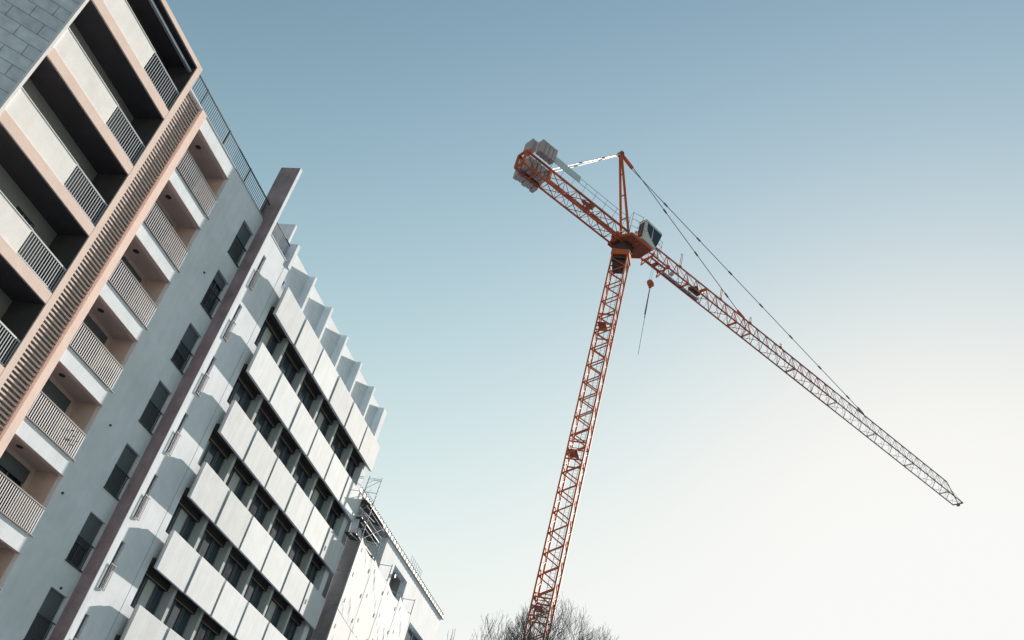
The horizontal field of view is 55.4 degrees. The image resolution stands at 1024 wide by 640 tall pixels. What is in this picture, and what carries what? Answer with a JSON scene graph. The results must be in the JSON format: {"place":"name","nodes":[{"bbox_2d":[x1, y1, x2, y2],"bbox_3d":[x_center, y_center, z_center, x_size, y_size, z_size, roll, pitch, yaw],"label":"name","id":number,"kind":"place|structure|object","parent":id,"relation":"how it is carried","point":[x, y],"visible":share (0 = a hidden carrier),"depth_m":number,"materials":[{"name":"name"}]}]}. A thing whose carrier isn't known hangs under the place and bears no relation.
{"place":"outdoors","nodes":[
{"label":"outdoors","id":0,"kind":"place"},
{"bbox_2d":[56,428,78,451],"bbox_3d":[-16.172,4.393,35.248,0.782,0.964,0.724,5,-36,17],"label":"potted plant","id":1,"kind":"object","parent":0,"point":[66,439],"visible":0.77,"depth_m":35.29,"materials":[{"name":"green plant"}]},
{"bbox_2d":[0,0,301,639],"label":"apartment building","id":2,"kind":"structure","parent":0,"point":[114,155],"depth_m":35.68,"materials":[{"name":"stone"}]},
{"bbox_2d":[0,450,29,513],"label":"balcony door","id":3,"kind":"structure","parent":2,"relation":"in","point":[10,466],"depth_m":34.27,"materials":[{"name":"black glass"}]},
{"bbox_2d":[16,207,31,226],"bbox_3d":[-16.907,-3.529,31.126,0.060,2.050,3.750,5,-36,17],"label":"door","id":4,"kind":"structure","parent":2,"relation":"in","point":[22,215],"depth_m":32.74,"materials":[{"name":"grey glass"}]},
{"bbox_2d":[23,588,63,639],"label":"window","id":5,"kind":"structure","parent":2,"relation":"in","point":[44,617],"depth_m":34.82,"materials":[{"name":"black glass"}]},
{"bbox_2d":[25,379,70,437],"bbox_3d":[-17.173,3.192,35.173,0.100,2.240,2.550,5,-36,17],"label":"balcony door","id":6,"kind":"structure","parent":2,"relation":"in","point":[49,389],"depth_m":35.83,"materials":[{"name":"black glass"}]},
{"bbox_2d":[65,513,101,572],"bbox_3d":[-15.988,8.259,36.403,0.330,1.980,1.140,5,-36,17],"label":"window","id":7,"kind":"structure","parent":2,"relation":"in","point":[85,539],"depth_m":36.47,"materials":[{"name":"black glass"}]},
{"bbox_2d":[71,314,107,365],"bbox_3d":[-16.478,0.821,36.857,0.100,2.240,2.550,5,-36,17],"label":"balcony door","id":8,"kind":"structure","parent":2,"relation":"in","point":[88,321],"depth_m":37.54,"materials":[{"name":"black glass"}]},
{"bbox_2d":[94,366,113,382],"bbox_3d":[-15.538,2.144,36.924,0.606,0.751,0.800,5,-36,17],"label":"balcony railing","id":9,"kind":"object","parent":2,"relation":"attached to","point":[105,373],"visible":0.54,"depth_m":36.94,"materials":[{"name":"grey metal"}]},
{"bbox_2d":[103,445,136,500],"bbox_3d":[-15.251,5.908,38.061,0.230,1.975,1.140,5,-36,17],"label":"window","id":10,"kind":"structure","parent":2,"relation":"in","point":[118,475],"depth_m":38.10,"materials":[{"name":"black glass"}]},
{"bbox_2d":[108,255,141,301],"bbox_3d":[-15.784,-1.550,38.542,0.100,2.240,2.550,5,-36,17],"label":"balcony door","id":11,"kind":"structure","parent":2,"relation":"in","point":[123,258],"depth_m":39.24,"materials":[{"name":"black glass"}]},
{"bbox_2d":[138,382,168,434],"bbox_3d":[-14.561,3.552,39.736,0.230,1.975,1.140,5,-36,17],"label":"window","id":12,"kind":"structure","parent":2,"relation":"in","point":[159,396],"depth_m":39.78,"materials":[{"name":"black glass"}]},
{"bbox_2d":[143,201,172,244],"bbox_3d":[-15.090,-3.920,40.227,0.100,2.240,2.550,5,-36,17],"label":"balcony door","id":13,"kind":"structure","parent":2,"relation":"in","point":[155,201],"depth_m":40.93,"materials":[{"name":"grey glass"}]},
{"bbox_2d":[170,324,197,374],"bbox_3d":[-13.918,1.190,41.426,0.330,1.980,1.140,5,-36,17],"label":"window","id":14,"kind":"structure","parent":2,"relation":"in","point":[189,339],"depth_m":41.47,"materials":[{"name":"black glass"}]},
{"bbox_2d":[176,152,200,192],"bbox_3d":[-14.396,-6.291,41.911,0.100,2.240,2.550,5,-36,17],"label":"balcony door","id":15,"kind":"structure","parent":2,"relation":"in","point":[186,152],"depth_m":42.66,"materials":[{"name":"grey glass"}]},
{"bbox_2d":[200,271,224,318],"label":"window","id":16,"kind":"structure","parent":2,"relation":"in","point":[217,284],"depth_m":43.21,"materials":[{"name":"black glass"}]},
{"bbox_2d":[227,222,250,267],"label":"window","id":17,"kind":"structure","parent":2,"relation":"in","point":[243,235],"depth_m":44.82,"materials":[{"name":"black glass"}]},
{"bbox_2d":[69,221,386,639],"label":"panel building","id":18,"kind":"structure","parent":0,"point":[245,509],"depth_m":47.15,"materials":[{"name":"white concrete"}]},
{"bbox_2d":[73,614,86,639],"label":"slit window","id":19,"kind":"structure","parent":18,"relation":"in","point":[77,632],"depth_m":36.57,"materials":[{"name":"grey glass"}]},
{"bbox_2d":[99,542,122,590],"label":"slit window","id":20,"kind":"structure","parent":18,"relation":"in","point":[121,543],"depth_m":37.80,"materials":[{"name":"grey glass"}]},
{"bbox_2d":[134,475,155,520],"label":"slit window","id":21,"kind":"structure","parent":18,"relation":"in","point":[145,495],"depth_m":39.48,"materials":[{"name":"grey glass"}]},
{"bbox_2d":[130,566,170,615],"bbox_3d":[-15.338,11.876,40.284,0.240,3.000,2.310,5,-36,17],"label":"window","id":22,"kind":"structure","parent":18,"relation":"in","point":[152,587],"depth_m":40.89,"materials":[{"name":"grey glass"}]},
{"bbox_2d":[166,414,185,455],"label":"slit window","id":23,"kind":"structure","parent":18,"relation":"in","point":[184,416],"depth_m":41.22,"materials":[{"name":"grey glass"}]},
{"bbox_2d":[163,591,196,636],"bbox_3d":[-14.862,13.441,42.290,0.240,3.000,2.425,5,-36,17],"label":"window","id":24,"kind":"structure","parent":18,"relation":"in","point":[177,618],"depth_m":43.01,"materials":[{"name":"black glass"}]},
{"bbox_2d":[165,496,201,541],"bbox_3d":[-14.581,9.292,42.121,0.240,3.000,2.310,5,-36,17],"label":"window","id":25,"kind":"structure","parent":18,"relation":"in","point":[184,518],"depth_m":42.75,"materials":[{"name":"grey glass"}]},
{"bbox_2d":[196,358,213,396],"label":"slit window","id":26,"kind":"structure","parent":18,"relation":"in","point":[205,374],"depth_m":42.79,"materials":[{"name":"grey glass"}]},
{"bbox_2d":[193,614,221,639],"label":"window","id":27,"kind":"structure","parent":18,"relation":"in","point":[207,629],"depth_m":45.07,"materials":[{"name":"black glass"}]},
{"bbox_2d":[196,523,225,565],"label":"window","id":28,"kind":"structure","parent":18,"relation":"in","point":[210,543],"depth_m":44.87,"materials":[{"name":"black glass"}]},
{"bbox_2d":[197,431,230,474],"bbox_3d":[-13.826,6.711,43.955,0.240,2.990,2.310,5,-36,17],"label":"window","id":29,"kind":"structure","parent":18,"relation":"in","point":[214,453],"depth_m":44.63,"materials":[{"name":"black glass"}]},
{"bbox_2d":[223,306,239,341],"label":"slit window","id":30,"kind":"structure","parent":18,"relation":"in","point":[232,320],"depth_m":44.53,"materials":[{"name":"grey glass"}]},
{"bbox_2d":[221,548,247,588],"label":"window","id":31,"kind":"structure","parent":18,"relation":"in","point":[234,566],"depth_m":46.94,"materials":[{"name":"black glass"}]},
{"bbox_2d":[226,460,252,501],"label":"window","id":32,"kind":"structure","parent":18,"relation":"in","point":[238,480],"depth_m":46.70,"materials":[{"name":"black glass"}]},
{"bbox_2d":[227,372,256,413],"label":"window","id":33,"kind":"structure","parent":18,"relation":"in","point":[242,391],"depth_m":46.48,"materials":[{"name":"black glass"}]},
{"bbox_2d":[243,571,268,608],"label":"window","id":34,"kind":"structure","parent":18,"relation":"in","point":[256,586],"depth_m":49.00,"materials":[{"name":"black glass"}]},
{"bbox_2d":[249,258,263,290],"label":"slit window","id":35,"kind":"structure","parent":18,"relation":"in","point":[262,258],"depth_m":46.11,"materials":[{"name":"grey glass"}]},
{"bbox_2d":[248,487,272,525],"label":"window","id":36,"kind":"structure","parent":18,"relation":"in","point":[260,504],"depth_m":48.80,"materials":[{"name":"black glass"}]},
{"bbox_2d":[253,402,276,441],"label":"window","id":37,"kind":"structure","parent":18,"relation":"in","point":[264,421],"depth_m":48.58,"materials":[{"name":"black glass"}]},
{"bbox_2d":[254,315,282,355],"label":"window","id":38,"kind":"structure","parent":18,"relation":"in","point":[270,336],"depth_m":48.38,"materials":[{"name":"black glass"}]},
{"bbox_2d":[264,592,286,627],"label":"window","id":39,"kind":"structure","parent":18,"relation":"in","point":[275,608],"depth_m":51.06,"materials":[{"name":"black glass"}]},
{"bbox_2d":[269,512,290,546],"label":"window","id":40,"kind":"structure","parent":18,"relation":"in","point":[280,527],"depth_m":50.86,"materials":[{"name":"black glass"}]},
{"bbox_2d":[273,430,295,466],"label":"window","id":41,"kind":"structure","parent":18,"relation":"in","point":[283,449],"depth_m":50.65,"materials":[{"name":"black glass"}]},
{"bbox_2d":[278,345,300,384],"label":"window","id":42,"kind":"structure","parent":18,"relation":"in","point":[289,366],"depth_m":50.51,"materials":[{"name":"black glass"}]},
{"bbox_2d":[283,611,301,639],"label":"window","id":43,"kind":"structure","parent":18,"relation":"in","point":[294,621],"depth_m":52.97,"materials":[{"name":"black glass"}]},
{"bbox_2d":[288,534,308,567],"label":"window","id":44,"kind":"structure","parent":18,"relation":"in","point":[298,549],"depth_m":52.92,"materials":[{"name":"black glass"}]},
{"bbox_2d":[292,456,312,490],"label":"window","id":45,"kind":"structure","parent":18,"relation":"in","point":[301,474],"depth_m":52.72,"materials":[{"name":"black glass"}]},
{"bbox_2d":[297,375,317,411],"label":"window","id":46,"kind":"structure","parent":18,"relation":"in","point":[306,394],"depth_m":52.57,"materials":[{"name":"black glass"}]},
{"bbox_2d":[306,555,321,583],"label":"window","id":47,"kind":"structure","parent":18,"relation":"in","point":[315,566],"depth_m":54.86,"materials":[{"name":"black glass"}]},
{"bbox_2d":[310,480,328,512],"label":"window","id":48,"kind":"structure","parent":18,"relation":"in","point":[319,494],"depth_m":54.77,"materials":[{"name":"black glass"}]},
{"bbox_2d":[314,402,333,437],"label":"window","id":49,"kind":"structure","parent":18,"relation":"in","point":[323,419],"depth_m":54.62,"materials":[{"name":"black glass"}]},
{"bbox_2d":[326,502,340,529],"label":"window","id":50,"kind":"structure","parent":18,"relation":"in","point":[334,513],"depth_m":56.69,"materials":[{"name":"black glass"}]},
{"bbox_2d":[330,428,347,459],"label":"window","id":51,"kind":"structure","parent":18,"relation":"in","point":[339,442],"depth_m":56.70,"materials":[{"name":"black glass"}]},
{"bbox_2d":[345,450,359,478],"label":"window","id":52,"kind":"structure","parent":18,"relation":"in","point":[353,462],"depth_m":58.62,"materials":[{"name":"black glass"}]},
{"bbox_2d":[306,487,444,639],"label":"building","id":53,"kind":"structure","parent":0,"point":[426,616],"depth_m":68.72,"materials":[{"name":"concrete"}]},
{"bbox_2d":[405,626,417,639],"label":"window","id":54,"kind":"structure","parent":53,"relation":"in","point":[410,635],"depth_m":71.56,"materials":[{"name":"grey glass"}]},
{"bbox_2d":[470,612,513,639],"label":"bare tree","id":55,"kind":"object","parent":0,"point":[489,632],"visible":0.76,"depth_m":48.85,"materials":[{"name":"brown plant"}]},
{"bbox_2d":[498,589,598,639],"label":"bare tree","id":56,"kind":"object","parent":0,"point":[517,635],"visible":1,"depth_m":46.69,"materials":[{"name":"brown plant"}]},
{"bbox_2d":[166,0,1023,639],"label":"sky","id":57,"kind":"structure","parent":0,"point":[856,166],"materials":[{"name":"blue"}]},
{"bbox_2d":[588,622,618,639],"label":"bare tree","id":58,"kind":"object","parent":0,"point":[604,634],"visible":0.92,"depth_m":51.46,"materials":[{"name":"brown plant"}]},
{"label":"ground","id":59,"kind":"structure","parent":0,"visible":0},
{"bbox_2d":[311,477,414,639],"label":"scaffold","id":60,"kind":"object","parent":59,"relation":"on","point":[350,602],"visible":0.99,"depth_m":58.37,"materials":[{"name":"metal"}]},
{"bbox_2d":[513,139,962,639],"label":"tower crane","id":61,"kind":"object","parent":59,"relation":"on","point":[531,174],"visible":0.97,"depth_m":77.11,"materials":[{"name":"metal"}]}
]}

